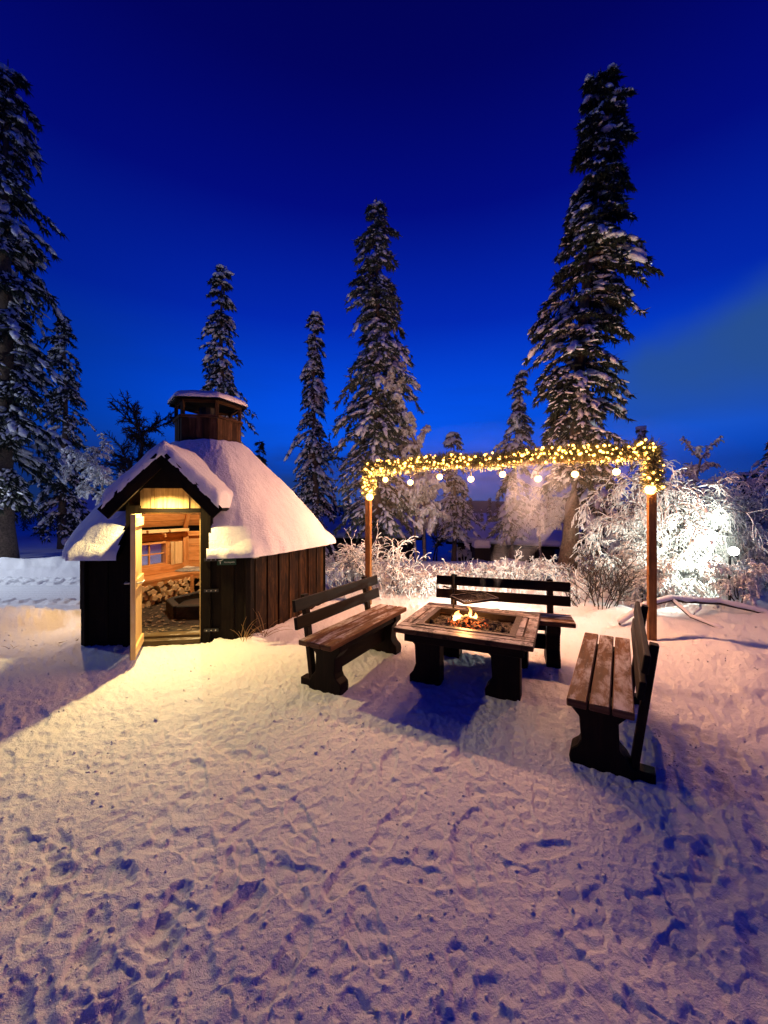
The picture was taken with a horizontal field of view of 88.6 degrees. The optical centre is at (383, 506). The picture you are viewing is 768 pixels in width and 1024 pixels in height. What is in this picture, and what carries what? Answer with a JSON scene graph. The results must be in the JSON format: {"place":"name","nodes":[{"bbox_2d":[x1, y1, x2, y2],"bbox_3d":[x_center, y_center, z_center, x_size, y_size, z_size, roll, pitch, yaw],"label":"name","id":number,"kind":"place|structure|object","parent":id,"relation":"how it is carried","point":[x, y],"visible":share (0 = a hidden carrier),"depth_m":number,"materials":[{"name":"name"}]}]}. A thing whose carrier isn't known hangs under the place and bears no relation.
{"place":"outdoors","nodes":[
{"label":"outdoors","id":0,"kind":"place"},
{"bbox_2d":[0,576,79,605],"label":"road","id":1,"kind":"structure","parent":0,"point":[48,591],"depth_m":7.51,"materials":[{"name":"white snow"}]},
{"bbox_2d":[23,501,635,512],"bbox_3d":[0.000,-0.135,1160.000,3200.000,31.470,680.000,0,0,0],"label":"hills","id":2,"kind":"structure","parent":0,"point":[483,505],"depth_m":927.33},
{"bbox_2d":[0,512,767,1023],"bbox_3d":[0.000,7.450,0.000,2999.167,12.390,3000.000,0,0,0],"label":"ground","id":3,"kind":"structure","parent":0,"point":[218,736],"depth_m":1.94,"materials":[{"name":"white snow"}]},
{"bbox_2d":[31,483,51,536],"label":"spruce tree","id":4,"kind":"object","parent":3,"relation":"on","point":[40,519],"visible":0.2,"depth_m":25.91,"materials":[{"name":"green plant"}]},
{"bbox_2d":[0,62,87,557],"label":"spruce tree","id":5,"kind":"object","parent":3,"relation":"on","point":[22,356],"visible":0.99,"depth_m":10.56,"materials":[{"name":"green plant"}]},
{"bbox_2d":[23,313,96,548],"bbox_3d":[-11.762,-2.762,14.469,2.257,8.712,2.521,0,0,-24],"label":"spruce tree","id":6,"kind":"object","parent":3,"relation":"on","point":[57,352],"visible":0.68,"depth_m":14.36,"materials":[{"name":"green plant"}]},
{"bbox_2d":[45,495,101,535],"bbox_3d":[-18.000,0.409,26.500,4.605,3.264,5.997,0,0,0],"label":"log cabin","id":7,"kind":"object","parent":3,"relation":"on","point":[91,506],"visible":0.03,"depth_m":23.94,"materials":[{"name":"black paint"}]},
{"bbox_2d":[58,432,126,505],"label":"young pine","id":8,"kind":"object","parent":3,"relation":"on","point":[92,468],"visible":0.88,"depth_m":11.12,"materials":[{"name":"white wood"}]},
{"bbox_2d":[98,390,174,478],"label":"birch tree","id":9,"kind":"object","parent":3,"relation":"on","point":[138,435],"visible":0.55,"depth_m":15.80,"materials":[{"name":"plant"}]},
{"bbox_2d":[62,390,335,660],"bbox_3d":[-2.708,-0.033,6.071,3.474,3.424,3.905,0,0,-38],"label":"grill hut","id":10,"kind":"object","parent":3,"relation":"on","point":[222,507],"visible":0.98,"depth_m":4.67,"materials":[{"name":"brown wood"}]},
{"bbox_2d":[124,514,144,660],"bbox_3d":[-2.631,0.810,4.207,0.178,1.460,0.579,0,0,-21],"label":"door","id":11,"kind":"structure","parent":10,"relation":"in","point":[136,520],"depth_m":3.98,"materials":[{"name":"brown wood"}]},
{"bbox_2d":[142,601,150,606],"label":"split log","id":12,"kind":"object","parent":10,"relation":"on","point":[147,603],"visible":0.47,"depth_m":6.18,"materials":[{"name":"brown wood"}]},
{"bbox_2d":[142,541,167,567],"bbox_3d":[-4.029,0.825,6.746,0.120,0.430,0.640,0,0,22],"label":"window frame","id":13,"kind":"structure","parent":10,"relation":"in","point":[164,544],"depth_m":6.90,"materials":[{"name":"orange wood"}]},
{"bbox_2d":[59,602,266,642],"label":"wood chips","id":14,"kind":"object","parent":10,"relation":"on","point":[158,616],"visible":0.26,"depth_m":5.21,"materials":[{"name":"brown wood"}]},
{"bbox_2d":[160,595,169,601],"bbox_3d":[-3.720,1.525,6.545,0.317,0.111,0.086,0,23,18],"label":"split log","id":15,"kind":"object","parent":10,"relation":"on","point":[164,598],"visible":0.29,"depth_m":6.47,"materials":[{"name":"brown wood"}]},
{"bbox_2d":[162,589,173,595],"bbox_3d":[-3.671,1.427,6.571,0.294,0.105,0.098,0,-27,15],"label":"split log","id":16,"kind":"object","parent":15,"relation":"on","point":[168,592],"visible":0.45,"depth_m":6.52,"materials":[{"name":"brown wood"}]},
{"bbox_2d":[166,591,199,618],"bbox_3d":[-2.710,1.490,6.070,1.196,0.180,1.070,0,0,-8],"label":"hearth","id":17,"kind":"object","parent":10,"relation":"on","point":[185,606],"visible":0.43,"depth_m":5.61,"materials":[{"name":"stone"}]},
{"bbox_2d":[175,567,199,570],"bbox_3d":[-3.468,1.135,7.210,0.657,0.050,0.428,0,0,-31],"label":"sitting hide","id":18,"kind":"object","parent":10,"relation":"on","point":[191,569],"visible":0.72,"depth_m":7.06},
{"bbox_2d":[196,263,258,442],"bbox_3d":[-5.443,-3.409,13.478,2.488,9.777,3.116,0,0,0],"label":"spruce tree","id":19,"kind":"object","parent":3,"relation":"on","point":[220,375],"visible":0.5,"depth_m":13.32,"materials":[{"name":"green plant"}]},
{"bbox_2d":[230,618,260,640],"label":"grass tuft","id":20,"kind":"object","parent":3,"relation":"on","point":[245,634],"visible":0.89,"depth_m":4.61,"materials":[{"name":"beige plant"}]},
{"bbox_2d":[253,440,267,464],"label":"spruce tree","id":21,"kind":"object","parent":3,"relation":"on","point":[261,447],"visible":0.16,"depth_m":16.98,"materials":[{"name":"green plant"}]},
{"bbox_2d":[252,609,289,636],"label":"grass tuft","id":22,"kind":"object","parent":3,"relation":"on","point":[267,630],"visible":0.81,"depth_m":4.78,"materials":[{"name":"beige plant"}]},
{"bbox_2d":[283,310,339,561],"bbox_3d":[-2.612,-2.451,14.463,2.025,9.504,2.587,0,0,0],"label":"spruce tree","id":23,"kind":"object","parent":3,"relation":"on","point":[314,397],"visible":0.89,"depth_m":14.35,"materials":[{"name":"green plant"}]},
{"bbox_2d":[15,494,622,532],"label":"forest","id":24,"kind":"object","parent":3,"relation":"on","point":[31,523],"visible":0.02,"depth_m":62.98,"materials":[{"name":"plant"}]},
{"bbox_2d":[294,431,346,504],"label":"birch tree","id":25,"kind":"object","parent":3,"relation":"on","point":[329,448],"visible":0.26,"depth_m":14.51,"materials":[{"name":"plant"}]},
{"bbox_2d":[325,553,343,578],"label":"frosted shrub","id":26,"kind":"object","parent":3,"relation":"on","point":[329,566],"visible":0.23,"depth_m":8.56,"materials":[{"name":"white plant"}]},
{"bbox_2d":[292,575,406,694],"bbox_3d":[-0.292,1.214,3.955,0.470,0.832,1.442,0,0,29],"label":"bench","id":27,"kind":"object","parent":3,"relation":"on","point":[337,647],"visible":0.95,"depth_m":3.69,"materials":[{"name":"brown wood"}]},
{"bbox_2d":[325,538,389,582],"bbox_3d":[-0.479,1.027,7.185,1.173,0.960,1.109,0,0,23],"label":"frosted shrub","id":28,"kind":"object","parent":3,"relation":"on","point":[349,577],"visible":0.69,"depth_m":7.12,"materials":[{"name":"white plant"}]},
{"bbox_2d":[319,514,421,563],"bbox_3d":[-1.037,1.347,19.250,5.361,2.634,5.468,0,0,0],"label":"log cabin","id":29,"kind":"object","parent":3,"relation":"on","point":[340,534],"visible":0.16,"depth_m":16.94,"materials":[{"name":"black paint"}]},
{"bbox_2d":[325,544,341,557],"bbox_3d":[-2.177,1.920,16.922,0.700,0.600,0.055,0,0,0],"label":"window","id":30,"kind":"structure","parent":29,"relation":"in","point":[331,553],"depth_m":16.90,"materials":[{"name":"black glass"}]},
{"bbox_2d":[383,544,394,557],"bbox_3d":[0.104,1.920,16.922,0.700,0.600,0.055,0,0,0],"label":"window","id":31,"kind":"structure","parent":29,"relation":"in","point":[388,547],"depth_m":16.90,"materials":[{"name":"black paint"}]},
{"bbox_2d":[329,198,425,560],"bbox_3d":[-0.204,-3.865,12.153,3.032,11.095,3.551,0,0,0],"label":"spruce tree","id":32,"kind":"object","parent":3,"relation":"on","point":[374,429],"visible":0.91,"depth_m":11.69,"materials":[{"name":"green plant"}]},
{"bbox_2d":[325,520,432,593],"bbox_3d":[-0.072,0.898,6.936,1.816,1.334,1.406,0,0,0],"label":"frosted shrub","id":33,"kind":"object","parent":3,"relation":"on","point":[397,571],"visible":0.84,"depth_m":6.91,"materials":[{"name":"white plant"}]},
{"bbox_2d":[372,567,431,595],"bbox_3d":[0.339,1.330,7.051,1.087,0.466,0.768,0,0,-14],"label":"frosted shrub","id":34,"kind":"object","parent":3,"relation":"on","point":[401,587],"visible":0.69,"depth_m":6.90,"materials":[{"name":"white plant"}]},
{"bbox_2d":[374,360,450,560],"bbox_3d":[0.737,-1.288,11.876,2.358,6.104,1.631,0,0,-13],"label":"birch tree","id":35,"kind":"object","parent":3,"relation":"on","point":[425,496],"visible":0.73,"depth_m":11.60,"materials":[{"name":"white plant"}]},
{"bbox_2d":[393,470,438,560],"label":"birch tree","id":36,"kind":"object","parent":3,"relation":"on","point":[422,512],"visible":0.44,"depth_m":11.67,"materials":[{"name":"white plant"}]},
{"bbox_2d":[402,575,442,593],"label":"frosted shrub","id":37,"kind":"object","parent":3,"relation":"on","point":[428,585],"visible":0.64,"depth_m":6.76,"materials":[{"name":"white plant"}]},
{"bbox_2d":[415,565,450,586],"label":"frosted shrub","id":38,"kind":"object","parent":3,"relation":"on","point":[436,572],"visible":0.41,"depth_m":7.38,"materials":[{"name":"white plant"}]},
{"bbox_2d":[428,510,451,560],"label":"birch tree","id":39,"kind":"object","parent":3,"relation":"on","point":[434,535],"visible":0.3,"depth_m":17.00,"materials":[{"name":"plant"}]},
{"bbox_2d":[432,432,485,560],"bbox_3d":[2.702,-0.349,15.002,1.680,5.012,2.392,0,0,-21],"label":"spruce tree","id":40,"kind":"object","parent":3,"relation":"on","point":[453,502],"visible":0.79,"depth_m":14.80,"materials":[{"name":"green plant"}]},
{"bbox_2d":[448,547,471,560],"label":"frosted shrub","id":41,"kind":"object","parent":3,"relation":"on","point":[465,551],"visible":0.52,"depth_m":16.24,"materials":[{"name":"grey plant"}]},
{"bbox_2d":[442,558,481,576],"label":"frosted shrub","id":42,"kind":"object","parent":3,"relation":"on","point":[456,569],"visible":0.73,"depth_m":7.54,"materials":[{"name":"white plant"}]},
{"bbox_2d":[393,574,540,700],"bbox_3d":[0.857,1.180,3.835,1.197,0.900,1.113,0,0,25],"label":"fire table","id":43,"kind":"object","parent":3,"relation":"on","point":[435,636],"visible":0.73,"depth_m":3.53,"materials":[{"name":"brown wood"}]},
{"bbox_2d":[456,618,464,623],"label":"burning log","id":44,"kind":"object","parent":43,"relation":"on","point":[458,621],"visible":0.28,"depth_m":3.78,"materials":[{"name":"brown wood"}]},
{"bbox_2d":[453,606,476,620],"bbox_3d":[0.789,1.044,3.846,0.238,0.151,0.081,0,0,0],"label":"fire","id":45,"kind":"object","parent":43,"relation":"in","point":[457,615],"visible":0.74,"depth_m":3.83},
{"bbox_2d":[464,615,469,620],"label":"burning log","id":46,"kind":"object","parent":43,"relation":"on","point":[466,617],"visible":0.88,"depth_m":3.73,"materials":[{"name":"brown wood"}]},
{"bbox_2d":[461,616,483,623],"bbox_3d":[0.850,1.106,3.800,0.224,0.067,0.069,7,2,17],"label":"burning log","id":47,"kind":"object","parent":43,"relation":"on","point":[478,621],"visible":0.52,"depth_m":3.77,"materials":[{"name":"brown wood"}]},
{"bbox_2d":[468,498,473,521],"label":"spruce tree","id":48,"kind":"object","parent":3,"relation":"on","point":[470,502],"visible":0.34,"depth_m":35.91,"materials":[{"name":"green plant"}]},
{"bbox_2d":[457,562,495,577],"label":"frosted shrub","id":49,"kind":"object","parent":3,"relation":"on","point":[480,572],"visible":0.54,"depth_m":7.74,"materials":[{"name":"white plant"}]},
{"bbox_2d":[471,539,490,560],"bbox_3d":[3.449,1.536,14.000,0.598,0.750,0.530,0,0,0],"label":"snow covered box","id":50,"kind":"object","parent":3,"relation":"on","point":[481,549],"visible":0.94,"depth_m":13.75,"materials":[{"name":"brown wood"}]},
{"bbox_2d":[480,509,483,521],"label":"spruce tree","id":51,"kind":"object","parent":3,"relation":"on","point":[481,517],"visible":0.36,"depth_m":37.99,"materials":[{"name":"green plant"}]},
{"bbox_2d":[486,498,492,521],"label":"spruce tree","id":52,"kind":"object","parent":3,"relation":"on","point":[489,511],"visible":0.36,"depth_m":32.94,"materials":[{"name":"green plant"}]},
{"bbox_2d":[493,497,500,521],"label":"spruce tree","id":53,"kind":"object","parent":3,"relation":"on","point":[498,507],"visible":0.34,"depth_m":32.96,"materials":[{"name":"green plant"}]},
{"bbox_2d":[483,556,513,578],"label":"frosted shrub","id":54,"kind":"object","parent":3,"relation":"on","point":[495,573],"visible":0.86,"depth_m":7.29,"materials":[{"name":"white plant"}]},
{"bbox_2d":[446,512,562,563],"bbox_3d":[5.718,1.357,17.500,4.486,2.188,4.965,0,0,29],"label":"log cabin","id":55,"kind":"object","parent":3,"relation":"on","point":[550,544],"visible":0.41,"depth_m":15.37,"materials":[{"name":"black paint"}]},
{"bbox_2d":[517,548,536,562],"bbox_3d":[5.531,1.906,15.235,0.700,0.600,0.055,0,0,29],"label":"window","id":56,"kind":"structure","parent":55,"relation":"in","point":[526,552],"depth_m":15.20,"materials":[{"name":"black paint"}]},
{"bbox_2d":[436,574,575,668],"bbox_3d":[1.259,1.214,4.279,1.442,0.832,0.470,0,0,18],"label":"bench","id":57,"kind":"object","parent":3,"relation":"on","point":[551,623],"visible":0.54,"depth_m":4.27,"materials":[{"name":"brown wood"}]},
{"bbox_2d":[365,453,656,640],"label":"light arch","id":58,"kind":"structure","parent":3,"relation":"on","point":[652,563],"depth_m":4.67,"materials":[{"name":"brown wood"}]},
{"bbox_2d":[369,461,651,494],"bbox_3d":[1.462,-0.333,5.480,3.880,0.479,0.118,0,0,26],"label":"bulb string","id":59,"kind":"object","parent":58,"relation":"hanging from","point":[616,466],"visible":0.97,"depth_m":5.30,"materials":[{"name":"black paint"}]},
{"bbox_2d":[359,435,668,499],"bbox_3d":[1.463,-0.477,5.487,4.141,0.751,0.355,0,0,26],"label":"garland","id":60,"kind":"object","parent":58,"relation":"attached to","point":[646,448],"visible":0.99,"depth_m":5.16},
{"bbox_2d":[481,370,541,559],"bbox_3d":[4.350,-1.300,12.946,2.116,6.457,2.154,0,0,44],"label":"spruce tree","id":61,"kind":"object","parent":3,"relation":"on","point":[520,428],"visible":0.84,"depth_m":12.85,"materials":[{"name":"white plant"}]},
{"bbox_2d":[498,547,551,579],"bbox_3d":[2.711,1.140,7.508,0.951,0.738,0.856,0,0,0],"label":"frosted shrub","id":62,"kind":"object","parent":3,"relation":"on","point":[512,568],"visible":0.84,"depth_m":7.45,"materials":[{"name":"white plant"}]},
{"bbox_2d":[518,487,565,561],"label":"birch tree","id":63,"kind":"object","parent":3,"relation":"on","point":[553,519],"visible":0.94,"depth_m":11.06,"materials":[{"name":"white plant"}]},
{"bbox_2d":[327,553,765,607],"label":"undergrowth","id":64,"kind":"object","parent":3,"relation":"on","point":[505,590],"visible":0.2,"depth_m":6.99,"materials":[{"name":"white plant"}]},
{"bbox_2d":[527,555,569,580],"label":"frosted shrub","id":65,"kind":"object","parent":3,"relation":"on","point":[554,569],"visible":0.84,"depth_m":7.53,"materials":[{"name":"white plant"}]},
{"bbox_2d":[560,578,594,606],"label":"bare shrub","id":66,"kind":"object","parent":3,"relation":"on","point":[573,600],"visible":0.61,"depth_m":6.14,"materials":[{"name":"plant"}]},
{"bbox_2d":[562,567,603,584],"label":"frosted shrub","id":67,"kind":"object","parent":3,"relation":"on","point":[578,572],"visible":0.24,"depth_m":7.44,"materials":[{"name":"white plant"}]},
{"bbox_2d":[521,62,663,572],"bbox_3d":[4.154,-3.789,8.165,2.581,10.318,2.611,0,0,0],"label":"spruce tree","id":68,"kind":"object","parent":3,"relation":"on","point":[603,127],"visible":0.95,"depth_m":7.94,"materials":[{"name":"green plant"}]},
{"bbox_2d":[555,470,639,562],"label":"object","id":69,"kind":"object","parent":3,"relation":"on","point":[596,507],"visible":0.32,"depth_m":10.02,"materials":[{"name":"white plant"}]},
{"bbox_2d":[561,546,646,609],"bbox_3d":[3.343,1.065,6.135,1.246,0.942,1.282,0,0,0],"label":"bare shrub","id":70,"kind":"object","parent":3,"relation":"on","point":[618,584],"visible":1,"depth_m":5.84,"materials":[{"name":"plant"}]},
{"bbox_2d":[566,601,658,784],"bbox_3d":[1.661,1.214,2.848,0.470,0.832,1.442,0,0,31],"label":"bench","id":71,"kind":"object","parent":3,"relation":"on","point":[602,699],"visible":0.98,"depth_m":2.40,"materials":[{"name":"brown wood"}]},
{"bbox_2d":[575,514,695,582],"bbox_3d":[4.495,0.899,7.219,1.810,1.516,1.380,0,0,26],"label":"frosted shrub","id":72,"kind":"object","parent":3,"relation":"on","point":[625,560],"visible":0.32,"depth_m":7.26,"materials":[{"name":"white plant"}]},
{"bbox_2d":[627,425,648,542],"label":"spruce tree","id":73,"kind":"object","parent":3,"relation":"on","point":[642,433],"visible":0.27,"depth_m":13.95,"materials":[{"name":"green plant"}]},
{"bbox_2d":[609,558,708,601],"bbox_3d":[4.394,1.217,6.330,0.881,0.878,1.274,0,0,-41],"label":"frosted shrub","id":74,"kind":"object","parent":3,"relation":"on","point":[664,589],"visible":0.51,"depth_m":6.08,"materials":[{"name":"white plant"}]},
{"bbox_2d":[618,541,716,595],"bbox_3d":[4.703,1.127,6.632,1.622,1.075,1.064,0,0,-21],"label":"frosted shrub","id":75,"kind":"object","parent":3,"relation":"on","point":[662,566],"visible":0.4,"depth_m":6.34,"materials":[{"name":"white plant"}]},
{"bbox_2d":[570,445,767,591],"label":"frosted shrub","id":76,"kind":"object","parent":3,"relation":"on","point":[676,502],"visible":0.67,"depth_m":7.06,"materials":[{"name":"white plant"}]},
{"bbox_2d":[617,594,767,627],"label":"fallen branch","id":77,"kind":"object","parent":3,"relation":"on","point":[677,599],"visible":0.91,"depth_m":5.40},
{"bbox_2d":[625,465,767,566],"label":"frosted shrub","id":78,"kind":"object","parent":3,"relation":"on","point":[741,538],"visible":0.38,"depth_m":7.09,"materials":[{"name":"white plant"}]},
{"bbox_2d":[674,435,724,493],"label":"birch tree","id":79,"kind":"object","parent":3,"relation":"on","point":[705,465],"visible":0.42,"depth_m":8.69,"materials":[{"name":"brown plant"}]},
{"bbox_2d":[659,459,767,586],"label":"frosted shrub","id":80,"kind":"object","parent":3,"relation":"on","point":[750,503],"visible":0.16,"depth_m":7.29,"materials":[{"name":"white plant"}]},
{"bbox_2d":[673,558,767,595],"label":"frosted shrub","id":81,"kind":"object","parent":3,"relation":"on","point":[698,571],"visible":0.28,"depth_m":6.38,"materials":[{"name":"white plant"}]},
{"bbox_2d":[727,547,738,600],"bbox_3d":[5.144,1.020,5.793,0.142,0.855,0.155,0,0,0],"label":"floodlight","id":82,"kind":"object","parent":3,"relation":"on","point":[733,551],"visible":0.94,"depth_m":5.79,"materials":[{"name":"white paint"}]},
{"bbox_2d":[702,555,767,608],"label":"frosted shrub","id":83,"kind":"object","parent":3,"relation":"on","point":[738,582],"visible":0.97,"depth_m":5.63,"materials":[{"name":"white plant"}]},
{"bbox_2d":[736,470,764,500],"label":"spruce tree","id":84,"kind":"object","parent":3,"relation":"on","point":[747,474],"visible":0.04,"depth_m":12.01,"materials":[{"name":"green plant"}]},
{"bbox_2d":[752,442,767,564],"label":"spruce tree","id":85,"kind":"object","parent":3,"relation":"on","point":[757,462],"visible":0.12,"depth_m":9.84,"materials":[{"name":"green plant"}]},
{"bbox_2d":[0,0,767,505],"label":"sky","id":86,"kind":"structure","parent":0,"point":[180,139],"materials":[{"name":"blue"}]},
{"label":"split log","id":87,"kind":"object","parent":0,"visible":0},
{"bbox_2d":[177,587,183,593],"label":"split log","id":88,"kind":"object","parent":87,"relation":"on","point":[180,590],"visible":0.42,"depth_m":6.70,"materials":[{"name":"brown wood"}]},
{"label":"split log","id":89,"kind":"object","parent":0,"visible":0},
{"bbox_2d":[148,594,157,600],"bbox_3d":[-3.776,1.449,6.316,0.305,0.105,0.114,0,-4,22],"label":"split log","id":90,"kind":"object","parent":89,"relation":"on","point":[153,597],"visible":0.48,"depth_m":6.24,"materials":[{"name":"brown wood"}]},
{"bbox_2d":[149,588,156,594],"bbox_3d":[-3.789,1.364,6.338,0.317,0.086,0.111,0,-43,34],"label":"split log","id":91,"kind":"object","parent":90,"relation":"on","point":[153,591],"visible":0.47,"depth_m":6.25,"materials":[{"name":"brown wood"}]},
{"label":"split log","id":92,"kind":"object","parent":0,"visible":0},
{"bbox_2d":[166,584,177,589],"bbox_3d":[-3.647,1.361,6.645,0.305,0.105,0.113,0,0,13],"label":"split log","id":93,"kind":"object","parent":92,"relation":"on","point":[174,587],"visible":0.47,"depth_m":6.58,"materials":[{"name":"brown wood"}]},
{"bbox_2d":[167,580,173,585],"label":"split log","id":94,"kind":"object","parent":93,"relation":"on","point":[170,582],"visible":0.42,"depth_m":6.53,"materials":[{"name":"brown wood"}]},
{"label":"split log","id":95,"kind":"object","parent":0,"visible":0},
{"bbox_2d":[152,587,163,591],"bbox_3d":[-3.734,1.352,6.438,0.285,0.083,0.078,0,8,22],"label":"split log","id":96,"kind":"object","parent":95,"relation":"on","point":[159,589],"visible":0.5,"depth_m":6.39,"materials":[{"name":"brown wood"}]},
{"bbox_2d":[153,582,163,587],"bbox_3d":[-3.742,1.260,6.410,0.294,0.098,0.105,0,42,19],"label":"split log","id":97,"kind":"object","parent":96,"relation":"on","point":[160,584],"visible":0.45,"depth_m":6.35,"materials":[{"name":"brown wood"}]}
]}

